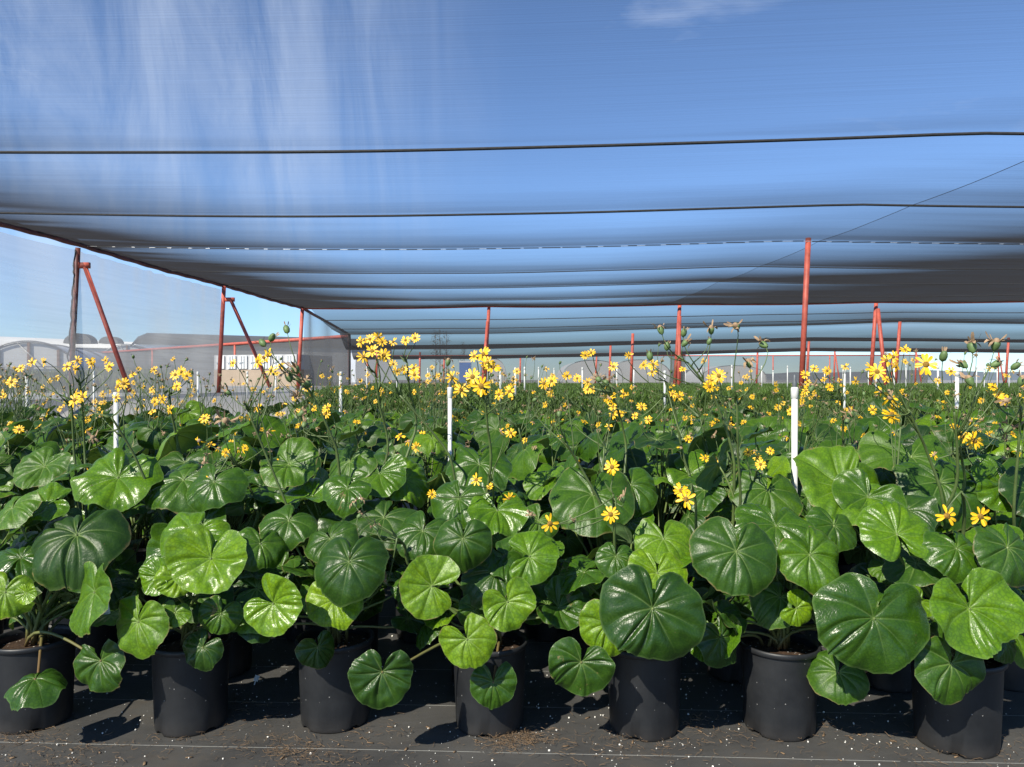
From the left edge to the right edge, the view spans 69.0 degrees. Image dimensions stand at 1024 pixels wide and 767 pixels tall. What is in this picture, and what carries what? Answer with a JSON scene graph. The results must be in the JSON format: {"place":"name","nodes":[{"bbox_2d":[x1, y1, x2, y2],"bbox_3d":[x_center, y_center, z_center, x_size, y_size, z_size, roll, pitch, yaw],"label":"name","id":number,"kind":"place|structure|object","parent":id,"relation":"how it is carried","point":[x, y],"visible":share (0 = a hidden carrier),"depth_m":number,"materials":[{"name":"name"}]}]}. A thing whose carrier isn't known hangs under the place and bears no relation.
{"place":"outdoors","nodes":[
{"label":"outdoors","id":0,"kind":"place"},
{"bbox_2d":[132,333,355,381],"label":"warehouse","id":1,"kind":"structure","parent":0,"point":[141,340],"depth_m":70.73,"materials":[{"name":"white metal"}]},
{"bbox_2d":[0,380,1016,435],"bbox_3d":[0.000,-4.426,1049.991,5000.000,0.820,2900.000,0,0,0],"label":"ground","id":2,"kind":"structure","parent":0,"point":[238,390],"depth_m":10.25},
{"bbox_2d":[0,340,101,371],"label":"hoop house","id":3,"kind":"structure","parent":2,"relation":"on","point":[21,352],"depth_m":36.23,"materials":[{"name":"plastic"}]},
{"bbox_2d":[0,365,105,392],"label":"weeds","id":4,"kind":"object","parent":2,"relation":"on","point":[100,378],"visible":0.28,"depth_m":15.46,"materials":[{"name":"green plant"}]},
{"bbox_2d":[0,333,132,355],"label":"greenhouse","id":5,"kind":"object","parent":2,"relation":"on","point":[87,341],"visible":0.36,"depth_m":75.44,"materials":[{"name":"white plastic"}]},
{"bbox_2d":[128,335,341,379],"bbox_3d":[-17.652,-1.030,40.745,28.520,2.189,0.149,0,0,41],"label":"net fence","id":6,"kind":"object","parent":2,"relation":"on","point":[280,346],"visible":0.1,"depth_m":34.58,"materials":[{"name":"grey fabric"}]},
{"bbox_2d":[221,354,305,385],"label":"shed","id":7,"kind":"structure","parent":2,"relation":"on","point":[245,363],"depth_m":32.94,"materials":[{"name":"metal"}]},
{"bbox_2d":[0,502,1023,766],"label":"ground cover","id":8,"kind":"object","parent":2,"relation":"on","point":[428,698],"visible":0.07,"depth_m":2.25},
{"bbox_2d":[0,385,40,625],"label":"potted plant","id":9,"kind":"object","parent":8,"relation":"on","point":[8,463],"visible":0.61,"depth_m":3.21,"materials":[{"name":"green plant"}]},
{"bbox_2d":[0,474,41,633],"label":"potted plant","id":10,"kind":"object","parent":8,"relation":"on","point":[4,533],"visible":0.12,"depth_m":2.87,"materials":[{"name":"green plant"}]},
{"bbox_2d":[0,366,46,427],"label":"potted plant","id":11,"kind":"object","parent":8,"relation":"on","point":[10,419],"visible":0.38,"depth_m":4.74,"materials":[{"name":"green plant"}]},
{"bbox_2d":[0,375,64,433],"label":"potted plant","id":12,"kind":"object","parent":8,"relation":"on","point":[38,417],"visible":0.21,"depth_m":5.14,"materials":[{"name":"green plant"}]},
{"bbox_2d":[0,376,67,531],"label":"potted plant","id":13,"kind":"object","parent":8,"relation":"on","point":[32,436],"visible":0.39,"depth_m":4.31,"materials":[{"name":"green plant"}]},
{"bbox_2d":[0,362,77,606],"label":"potted plant","id":14,"kind":"object","parent":8,"relation":"on","point":[8,430],"visible":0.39,"depth_m":3.47,"materials":[{"name":"green plant"}]},
{"bbox_2d":[19,376,70,420],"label":"potted plant","id":15,"kind":"object","parent":8,"relation":"on","point":[49,417],"visible":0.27,"depth_m":5.55,"materials":[{"name":"green plant"}]},
{"bbox_2d":[0,482,135,734],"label":"potted plant","id":16,"kind":"object","parent":8,"relation":"on","point":[41,665],"visible":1,"depth_m":2.25,"materials":[{"name":"green plant"}]},
{"bbox_2d":[27,387,121,507],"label":"potted plant","id":17,"kind":"object","parent":8,"relation":"on","point":[53,434],"visible":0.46,"depth_m":3.91,"materials":[{"name":"green plant"}]},
{"bbox_2d":[0,384,155,590],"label":"potted plant","id":18,"kind":"object","parent":8,"relation":"on","point":[93,455],"visible":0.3,"depth_m":3.14,"materials":[{"name":"green plant"}]},
{"bbox_2d":[57,387,133,507],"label":"potted plant","id":19,"kind":"object","parent":8,"relation":"on","point":[88,420],"visible":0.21,"depth_m":4.28,"materials":[{"name":"green plant"}]},
{"bbox_2d":[4,356,191,679],"bbox_3d":[-1.579,0.472,2.743,0.715,1.160,0.544,0,0,0],"label":"potted plant","id":20,"kind":"object","parent":8,"relation":"on","point":[113,479],"visible":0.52,"depth_m":2.62,"materials":[{"name":"green plant"}]},
{"bbox_2d":[77,378,185,541],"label":"potted plant","id":21,"kind":"object","parent":8,"relation":"on","point":[136,448],"visible":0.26,"depth_m":3.88,"materials":[{"name":"green plant"}]},
{"bbox_2d":[89,356,190,606],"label":"potted plant","id":22,"kind":"object","parent":8,"relation":"on","point":[148,438],"visible":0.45,"depth_m":3.53,"materials":[{"name":"green plant"}]},
{"bbox_2d":[100,367,190,533],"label":"potted plant","id":23,"kind":"object","parent":8,"relation":"on","point":[139,418],"visible":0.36,"depth_m":4.60,"materials":[{"name":"green plant"}]},
{"bbox_2d":[117,369,191,451],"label":"potted plant","id":24,"kind":"object","parent":8,"relation":"on","point":[180,413],"visible":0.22,"depth_m":5.12,"materials":[{"name":"green plant"}]},
{"bbox_2d":[68,377,288,677],"bbox_3d":[-1.140,0.515,2.697,0.668,1.074,0.563,0,0,0],"label":"potted plant","id":25,"kind":"object","parent":8,"relation":"on","point":[210,490],"visible":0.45,"depth_m":2.58,"materials":[{"name":"green plant"}]},
{"bbox_2d":[151,403,221,457],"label":"potted plant","id":26,"kind":"object","parent":8,"relation":"on","point":[215,428],"visible":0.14,"depth_m":4.33,"materials":[{"name":"green plant"}]},
{"bbox_2d":[166,377,215,426],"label":"potted plant","id":27,"kind":"object","parent":8,"relation":"on","point":[193,406],"visible":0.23,"depth_m":5.44,"materials":[{"name":"green plant"}]},
{"bbox_2d":[91,511,302,737],"bbox_3d":[-0.920,0.718,2.285,0.697,0.671,0.592,0,0,0],"label":"potted plant","id":28,"kind":"object","parent":8,"relation":"on","point":[207,563],"visible":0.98,"depth_m":2.16,"materials":[{"name":"green plant"}]},
{"bbox_2d":[129,354,289,628],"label":"potted plant","id":29,"kind":"object","parent":8,"relation":"on","point":[169,457],"visible":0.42,"depth_m":3.08,"materials":[{"name":"green plant"}]},
{"bbox_2d":[186,372,242,451],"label":"potted plant","id":30,"kind":"object","parent":8,"relation":"on","point":[210,420],"visible":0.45,"depth_m":4.60,"materials":[{"name":"green plant"}]},
{"bbox_2d":[184,427,298,573],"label":"potted plant","id":31,"kind":"object","parent":8,"relation":"on","point":[254,446],"visible":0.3,"depth_m":3.50,"materials":[{"name":"green plant"}]},
{"bbox_2d":[219,370,266,522],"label":"potted plant","id":32,"kind":"object","parent":8,"relation":"on","point":[242,422],"visible":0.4,"depth_m":5.38,"materials":[{"name":"green plant"}]},
{"bbox_2d":[205,377,288,527],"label":"potted plant","id":33,"kind":"object","parent":8,"relation":"on","point":[277,425],"visible":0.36,"depth_m":3.86,"materials":[{"name":"green plant"}]},
{"bbox_2d":[255,385,324,551],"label":"potted plant","id":34,"kind":"object","parent":8,"relation":"on","point":[295,422],"visible":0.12,"depth_m":4.61,"materials":[{"name":"green plant"}]},
{"bbox_2d":[236,377,397,640],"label":"potted plant","id":35,"kind":"object","parent":8,"relation":"on","point":[292,632],"visible":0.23,"depth_m":3.05,"materials":[{"name":"green plant"}]},
{"bbox_2d":[288,365,348,418],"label":"potted plant","id":36,"kind":"object","parent":8,"relation":"on","point":[329,400],"visible":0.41,"depth_m":5.82,"materials":[{"name":"green plant"}]},
{"bbox_2d":[271,372,366,555],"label":"potted plant","id":37,"kind":"object","parent":8,"relation":"on","point":[316,431],"visible":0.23,"depth_m":3.59,"materials":[{"name":"green plant"}]},
{"bbox_2d":[221,321,429,650],"bbox_3d":[-0.633,0.421,2.687,0.666,1.262,0.649,0,0,0],"label":"potted plant","id":38,"kind":"object","parent":8,"relation":"on","point":[397,477],"visible":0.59,"depth_m":2.61,"materials":[{"name":"green plant"}]},
{"bbox_2d":[274,357,397,511],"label":"potted plant","id":39,"kind":"object","parent":8,"relation":"on","point":[319,424],"visible":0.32,"depth_m":3.86,"materials":[{"name":"green plant"}]},
{"bbox_2d":[258,504,424,733],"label":"potted plant","id":40,"kind":"object","parent":8,"relation":"on","point":[348,573],"visible":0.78,"depth_m":2.24,"materials":[{"name":"green plant"}]},
{"bbox_2d":[323,396,390,460],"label":"potted plant","id":41,"kind":"object","parent":8,"relation":"on","point":[375,435],"visible":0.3,"depth_m":4.22,"materials":[{"name":"green plant"}]},
{"bbox_2d":[328,376,389,451],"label":"potted plant","id":42,"kind":"object","parent":8,"relation":"on","point":[374,447],"visible":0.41,"depth_m":4.60,"materials":[{"name":"green plant"}]},
{"bbox_2d":[340,369,399,440],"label":"potted plant","id":43,"kind":"object","parent":8,"relation":"on","point":[394,433],"visible":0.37,"depth_m":5.47,"materials":[{"name":"green plant"}]},
{"bbox_2d":[361,375,399,428],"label":"potted plant","id":44,"kind":"object","parent":8,"relation":"on","point":[394,417],"visible":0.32,"depth_m":5.73,"materials":[{"name":"green plant"}]},
{"bbox_2d":[368,382,400,451],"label":"potted plant","id":45,"kind":"object","parent":8,"relation":"on","point":[380,421],"visible":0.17,"depth_m":5.06,"materials":[{"name":"green plant"}]},
{"bbox_2d":[387,417,470,595],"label":"potted plant","id":46,"kind":"object","parent":8,"relation":"on","point":[399,446],"visible":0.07,"depth_m":3.35,"materials":[{"name":"green plant"}]},
{"bbox_2d":[366,415,492,643],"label":"potted plant","id":47,"kind":"object","parent":8,"relation":"on","point":[428,445],"visible":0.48,"depth_m":3.04,"materials":[{"name":"green plant"}]},
{"bbox_2d":[396,374,462,562],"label":"potted plant","id":48,"kind":"object","parent":8,"relation":"on","point":[403,440],"visible":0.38,"depth_m":3.76,"materials":[{"name":"green plant"}]},
{"bbox_2d":[394,365,469,510],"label":"potted plant","id":49,"kind":"object","parent":8,"relation":"on","point":[409,427],"visible":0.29,"depth_m":4.54,"materials":[{"name":"green plant"}]},
{"bbox_2d":[399,363,471,508],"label":"potted plant","id":50,"kind":"object","parent":8,"relation":"on","point":[405,420],"visible":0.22,"depth_m":5.35,"materials":[{"name":"green plant"}]},
{"bbox_2d":[406,365,481,508],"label":"potted plant","id":51,"kind":"object","parent":8,"relation":"on","point":[456,424],"visible":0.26,"depth_m":4.20,"materials":[{"name":"green plant"}]},
{"bbox_2d":[447,376,452,587],"bbox_3d":[-0.250,0.510,3.022,0.025,1.091,0.021,0,0,0],"label":"sprinkler riser","id":52,"kind":"object","parent":8,"relation":"on","point":[449,392],"visible":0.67,"depth_m":3.01,"materials":[{"name":"white plastic"}]},
{"bbox_2d":[356,344,558,680],"bbox_3d":[-0.179,0.460,2.615,0.704,1.185,0.606,0,0,0],"label":"potted plant","id":53,"kind":"object","parent":8,"relation":"on","point":[465,485],"visible":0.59,"depth_m":2.50,"materials":[{"name":"green plant"}]},
{"bbox_2d":[347,494,592,737],"bbox_3d":[-0.144,0.685,2.223,0.738,0.739,0.522,0,0,-32],"label":"potted plant","id":54,"kind":"object","parent":8,"relation":"on","point":[505,595],"visible":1,"depth_m":2.17,"materials":[{"name":"green plant"}]},
{"bbox_2d":[465,371,516,443],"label":"potted plant","id":55,"kind":"object","parent":8,"relation":"on","point":[473,419],"visible":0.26,"depth_m":5.81,"materials":[{"name":"green plant"}]},
{"bbox_2d":[2,634,1010,766],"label":"perlite grains","id":56,"kind":"object","parent":8,"relation":"on","point":[520,727],"visible":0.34,"depth_m":2.30},
{"bbox_2d":[465,368,551,465],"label":"potted plant","id":57,"kind":"object","parent":8,"relation":"on","point":[512,440],"visible":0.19,"depth_m":4.58,"materials":[{"name":"green plant"}]},
{"bbox_2d":[463,373,557,507],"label":"potted plant","id":58,"kind":"object","parent":8,"relation":"on","point":[533,427],"visible":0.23,"depth_m":3.83,"materials":[{"name":"green plant"}]},
{"bbox_2d":[0,132,1023,397],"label":"shade house","id":59,"kind":"structure","parent":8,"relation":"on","point":[952,246],"depth_m":11.94,"materials":[{"name":"fabric"}]},
{"bbox_2d":[0,701,1023,766],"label":"plant debris","id":60,"kind":"object","parent":8,"relation":"on","point":[476,740],"visible":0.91,"depth_m":2.16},
{"bbox_2d":[473,355,558,471],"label":"potted plant","id":61,"kind":"object","parent":8,"relation":"on","point":[480,430],"visible":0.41,"depth_m":4.22,"materials":[{"name":"green plant"}]},
{"bbox_2d":[484,374,605,641],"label":"potted plant","id":62,"kind":"object","parent":8,"relation":"on","point":[524,462],"visible":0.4,"depth_m":3.02,"materials":[{"name":"green plant"}]},
{"bbox_2d":[506,372,591,559],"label":"potted plant","id":63,"kind":"object","parent":8,"relation":"on","point":[513,451],"visible":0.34,"depth_m":3.36,"materials":[{"name":"green plant"}]},
{"bbox_2d":[556,395,621,537],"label":"potted plant","id":64,"kind":"object","parent":8,"relation":"on","point":[584,423],"visible":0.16,"depth_m":4.27,"materials":[{"name":"green plant"}]},
{"bbox_2d":[523,349,657,660],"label":"potted plant","id":65,"kind":"object","parent":8,"relation":"on","point":[568,485],"visible":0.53,"depth_m":2.58,"materials":[{"name":"green plant"}]},
{"bbox_2d":[576,384,624,440],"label":"potted plant","id":66,"kind":"object","parent":8,"relation":"on","point":[596,420],"visible":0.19,"depth_m":4.55,"materials":[{"name":"green plant"}]},
{"bbox_2d":[547,361,672,568],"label":"potted plant","id":67,"kind":"object","parent":8,"relation":"on","point":[587,450],"visible":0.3,"depth_m":3.40,"materials":[{"name":"green plant"}]},
{"bbox_2d":[558,376,666,571],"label":"potted plant","id":68,"kind":"object","parent":8,"relation":"on","point":[578,436],"visible":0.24,"depth_m":3.85,"materials":[{"name":"green plant"}]},
{"bbox_2d":[595,378,643,424],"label":"potted plant","id":69,"kind":"object","parent":8,"relation":"on","point":[606,410],"visible":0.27,"depth_m":6.20,"materials":[{"name":"green plant"}]},
{"bbox_2d":[600,392,655,429],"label":"potted plant","id":70,"kind":"object","parent":8,"relation":"on","point":[627,415],"visible":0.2,"depth_m":5.68,"materials":[{"name":"green plant"}]},
{"bbox_2d":[526,458,747,741],"bbox_3d":[0.372,0.636,2.240,0.541,0.836,0.653,0,0,41],"label":"potted plant","id":71,"kind":"object","parent":8,"relation":"on","point":[645,627],"visible":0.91,"depth_m":2.15,"materials":[{"name":"green plant"}]},
{"bbox_2d":[613,383,666,524],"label":"potted plant","id":72,"kind":"object","parent":8,"relation":"on","point":[647,426],"visible":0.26,"depth_m":4.92,"materials":[{"name":"green plant"}]},
{"bbox_2d":[593,343,735,535],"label":"potted plant","id":73,"kind":"object","parent":8,"relation":"on","point":[658,437],"visible":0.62,"depth_m":2.99,"materials":[{"name":"green plant"}]},
{"bbox_2d":[643,408,690,519],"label":"potted plant","id":74,"kind":"object","parent":8,"relation":"on","point":[646,451],"visible":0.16,"depth_m":4.55,"materials":[{"name":"green plant"}]},
{"bbox_2d":[646,396,709,521],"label":"potted plant","id":75,"kind":"object","parent":8,"relation":"on","point":[697,427],"visible":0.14,"depth_m":4.20,"materials":[{"name":"green plant"}]},
{"bbox_2d":[652,384,746,583],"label":"potted plant","id":76,"kind":"object","parent":8,"relation":"on","point":[712,424],"visible":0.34,"depth_m":3.73,"materials":[{"name":"green plant"}]},
{"bbox_2d":[608,319,802,683],"bbox_3d":[0.732,0.417,2.645,0.702,1.271,0.539,0,0,-20],"label":"potted plant","id":77,"kind":"object","parent":8,"relation":"on","point":[744,481],"visible":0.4,"depth_m":2.61,"materials":[{"name":"green plant"}]},
{"bbox_2d":[669,370,773,520],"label":"potted plant","id":78,"kind":"object","parent":8,"relation":"on","point":[700,443],"visible":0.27,"depth_m":3.55,"materials":[{"name":"green plant"}]},
{"bbox_2d":[705,369,761,425],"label":"potted plant","id":79,"kind":"object","parent":8,"relation":"on","point":[721,408],"visible":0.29,"depth_m":6.04,"materials":[{"name":"green plant"}]},
{"bbox_2d":[716,371,767,423],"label":"potted plant","id":80,"kind":"object","parent":8,"relation":"on","point":[741,412],"visible":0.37,"depth_m":5.72,"materials":[{"name":"green plant"}]},
{"bbox_2d":[738,378,778,419],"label":"potted plant","id":81,"kind":"object","parent":8,"relation":"on","point":[754,416],"visible":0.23,"depth_m":5.26,"materials":[{"name":"green plant"}]},
{"bbox_2d":[735,396,790,462],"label":"potted plant","id":82,"kind":"object","parent":8,"relation":"on","point":[754,425],"visible":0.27,"depth_m":4.15,"materials":[{"name":"green plant"}]},
{"bbox_2d":[689,503,856,741],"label":"potted plant","id":83,"kind":"object","parent":8,"relation":"on","point":[778,655],"visible":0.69,"depth_m":2.19,"materials":[{"name":"green plant"}]},
{"bbox_2d":[740,386,841,479],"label":"potted plant","id":84,"kind":"object","parent":8,"relation":"on","point":[820,430],"visible":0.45,"depth_m":3.74,"materials":[{"name":"green plant"}]},
{"bbox_2d":[791,374,798,630],"bbox_3d":[1.113,0.510,2.933,0.030,1.092,0.029,0,0,0],"label":"sprinkler riser","id":85,"kind":"object","parent":8,"relation":"on","point":[794,422],"visible":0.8,"depth_m":2.92,"materials":[{"name":"white plastic"}]},
{"bbox_2d":[730,377,864,634],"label":"potted plant","id":86,"kind":"object","parent":8,"relation":"on","point":[779,462],"visible":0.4,"depth_m":2.98,"materials":[{"name":"green plant"}]},
{"bbox_2d":[781,369,844,430],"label":"potted plant","id":87,"kind":"object","parent":8,"relation":"on","point":[805,421],"visible":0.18,"depth_m":4.53,"materials":[{"name":"green plant"}]},
{"bbox_2d":[799,416,862,575],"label":"potted plant","id":88,"kind":"object","parent":8,"relation":"on","point":[844,567],"visible":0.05,"depth_m":3.50,"materials":[{"name":"green plant"}]},
{"bbox_2d":[810,398,863,564],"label":"potted plant","id":89,"kind":"object","parent":8,"relation":"on","point":[835,425],"visible":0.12,"depth_m":4.18,"materials":[{"name":"green plant"}]},
{"bbox_2d":[840,394,906,469],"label":"potted plant","id":90,"kind":"object","parent":8,"relation":"on","point":[865,425],"visible":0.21,"depth_m":3.84,"materials":[{"name":"green plant"}]},
{"bbox_2d":[803,368,946,545],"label":"potted plant","id":91,"kind":"object","parent":8,"relation":"on","point":[885,476],"visible":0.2,"depth_m":3.09,"materials":[{"name":"green plant"}]},
{"bbox_2d":[861,349,940,425],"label":"potted plant","id":92,"kind":"object","parent":8,"relation":"on","point":[878,405],"visible":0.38,"depth_m":5.24,"materials":[{"name":"green plant"}]},
{"bbox_2d":[792,331,1023,692],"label":"potted plant","id":93,"kind":"object","parent":8,"relation":"on","point":[932,476],"visible":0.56,"depth_m":2.51,"materials":[{"name":"green plant"}]},
{"bbox_2d":[806,491,1023,759],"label":"potted plant","id":94,"kind":"object","parent":8,"relation":"on","point":[966,653],"visible":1,"depth_m":2.02,"materials":[{"name":"green plant"}]},
{"bbox_2d":[915,394,956,434],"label":"potted plant","id":95,"kind":"object","parent":8,"relation":"on","point":[926,420],"visible":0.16,"depth_m":4.94,"materials":[{"name":"green plant"}]},
{"bbox_2d":[890,352,1018,598],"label":"potted plant","id":96,"kind":"object","parent":8,"relation":"on","point":[939,430],"visible":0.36,"depth_m":3.34,"materials":[{"name":"green plant"}]},
{"bbox_2d":[930,390,998,440],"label":"potted plant","id":97,"kind":"object","parent":8,"relation":"on","point":[975,413],"visible":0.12,"depth_m":4.60,"materials":[{"name":"green plant"}]},
{"bbox_2d":[930,367,1023,691],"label":"potted plant","id":98,"kind":"object","parent":8,"relation":"on","point":[999,487],"visible":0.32,"depth_m":2.50,"materials":[{"name":"green plant"}]},
{"bbox_2d":[941,413,1023,455],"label":"potted plant","id":99,"kind":"object","parent":8,"relation":"on","point":[991,431],"visible":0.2,"depth_m":3.75,"materials":[{"name":"green plant"}]},
{"bbox_2d":[959,387,1023,517],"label":"potted plant","id":100,"kind":"object","parent":8,"relation":"on","point":[1005,447],"visible":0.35,"depth_m":3.08,"materials":[{"name":"green plant"}]},
{"bbox_2d":[991,371,1023,425],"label":"potted plant","id":101,"kind":"object","parent":8,"relation":"on","point":[1004,415],"visible":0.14,"depth_m":4.83,"materials":[{"name":"green plant"}]},
{"bbox_2d":[289,382,1023,440],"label":"crop","id":102,"kind":"object","parent":2,"relation":"on","point":[765,390],"visible":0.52,"depth_m":8.96,"materials":[{"name":"green plant"}]},
{"bbox_2d":[685,355,927,382],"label":"net fence","id":103,"kind":"object","parent":2,"relation":"on","point":[778,364],"visible":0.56,"depth_m":69.99,"materials":[{"name":"grey fabric"}]},
{"bbox_2d":[0,0,1023,371],"label":"sky","id":104,"kind":"structure","parent":0,"point":[76,75],"materials":[{"name":"blue"}]},
{"bbox_2d":[304,303,1023,388],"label":"shade house","id":105,"kind":"structure","parent":0,"point":[551,339],"depth_m":26.97,"materials":[{"name":"fabric"}]},
{"bbox_2d":[928,370,1023,379],"bbox_3d":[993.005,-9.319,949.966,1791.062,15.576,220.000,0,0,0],"label":"hills","id":106,"kind":"structure","parent":0,"point":[933,376],"depth_m":874.31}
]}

